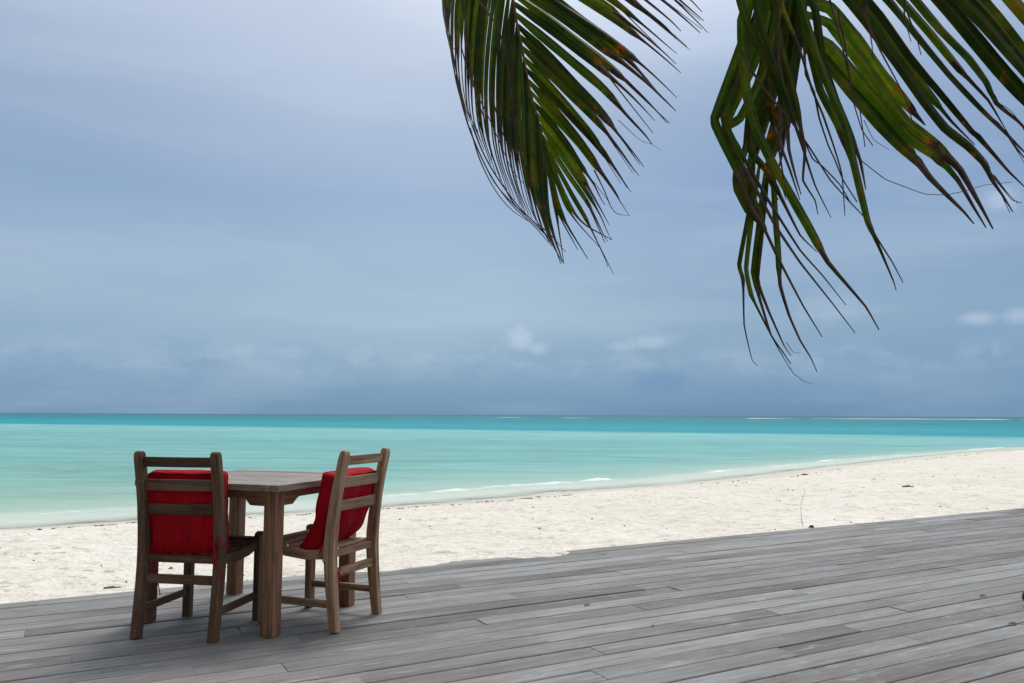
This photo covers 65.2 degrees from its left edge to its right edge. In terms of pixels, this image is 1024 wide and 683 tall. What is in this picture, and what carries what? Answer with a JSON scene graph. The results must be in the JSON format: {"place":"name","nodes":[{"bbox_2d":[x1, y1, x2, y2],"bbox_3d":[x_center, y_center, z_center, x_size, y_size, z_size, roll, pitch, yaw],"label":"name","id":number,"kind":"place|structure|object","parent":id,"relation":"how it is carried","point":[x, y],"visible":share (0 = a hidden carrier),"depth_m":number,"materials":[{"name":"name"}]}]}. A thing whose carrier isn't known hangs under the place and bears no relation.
{"place":"outdoors","nodes":[
{"label":"outdoors","id":0,"kind":"place"},
{"bbox_2d":[103,586,121,588],"bbox_3d":[-2.620,1.627,5.273,0.165,0.024,0.118,-2,-6,25],"label":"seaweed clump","id":1,"kind":"object","parent":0,"point":[109,587],"visible":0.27,"depth_m":5.27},
{"bbox_2d":[0,413,1023,528],"bbox_3d":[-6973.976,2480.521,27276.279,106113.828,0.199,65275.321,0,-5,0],"label":"sea","id":2,"kind":"structure","parent":0,"point":[59,468],"depth_m":41.18,"materials":[{"name":"liquid"}]},
{"bbox_2d":[500,417,1009,419],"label":"reef surf","id":3,"kind":"structure","parent":2,"relation":"on","point":[747,418],"depth_m":525.47,"materials":[{"name":"liquid"}]},
{"bbox_2d":[0,449,1023,603],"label":"beach","id":4,"kind":"structure","parent":0,"point":[68,562],"depth_m":9.61,"materials":[{"name":"beige sand"}]},
{"bbox_2d":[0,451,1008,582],"bbox_3d":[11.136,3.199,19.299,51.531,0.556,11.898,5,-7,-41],"label":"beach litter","id":5,"kind":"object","parent":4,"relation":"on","point":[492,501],"visible":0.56,"depth_m":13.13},
{"bbox_2d":[0,508,1023,682],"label":"deck","id":6,"kind":"structure","parent":4,"relation":"on","point":[897,601],"depth_m":4.26,"materials":[{"name":"grey wood"}]},
{"bbox_2d":[130,451,262,643],"bbox_3d":[-1.609,1.020,4.138,0.452,0.918,0.525,-1,-5,10],"label":"wooden chair","id":7,"kind":"object","parent":6,"relation":"on","point":[241,547],"visible":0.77,"depth_m":3.95,"materials":[{"name":"brown wood"}]},
{"bbox_2d":[148,469,229,598],"bbox_3d":[-1.607,0.965,4.009,0.447,0.640,0.178,-1,-5,10],"label":"red cushion","id":8,"kind":"object","parent":7,"relation":"on","point":[182,534],"visible":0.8,"depth_m":3.98,"materials":[{"name":"fabric"}]},
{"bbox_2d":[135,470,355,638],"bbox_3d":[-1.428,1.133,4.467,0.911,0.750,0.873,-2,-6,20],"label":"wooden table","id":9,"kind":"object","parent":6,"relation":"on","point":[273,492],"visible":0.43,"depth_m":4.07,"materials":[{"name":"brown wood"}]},
{"bbox_2d":[257,447,389,632],"bbox_3d":[-1.013,1.042,4.356,0.525,0.918,0.452,-2,-6,21],"label":"wooden chair","id":10,"kind":"object","parent":6,"relation":"on","point":[332,550],"visible":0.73,"depth_m":4.24,"materials":[{"name":"brown wood"}]},
{"bbox_2d":[300,467,376,583],"bbox_3d":[-0.945,0.975,4.314,0.279,0.572,0.440,-2,-6,21],"label":"red cushion","id":11,"kind":"object","parent":10,"relation":"on","point":[351,522],"visible":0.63,"depth_m":4.19,"materials":[{"name":"fabric"}]},
{"bbox_2d":[0,0,1023,416],"label":"sky","id":12,"kind":"structure","parent":0,"point":[207,206],"materials":[{"name":"blue"}]},
{"bbox_2d":[442,0,1023,383],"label":"coconut palm","id":13,"kind":"object","parent":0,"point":[774,37],"visible":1,"depth_m":2.48,"materials":[{"name":"green plant"}]}
]}

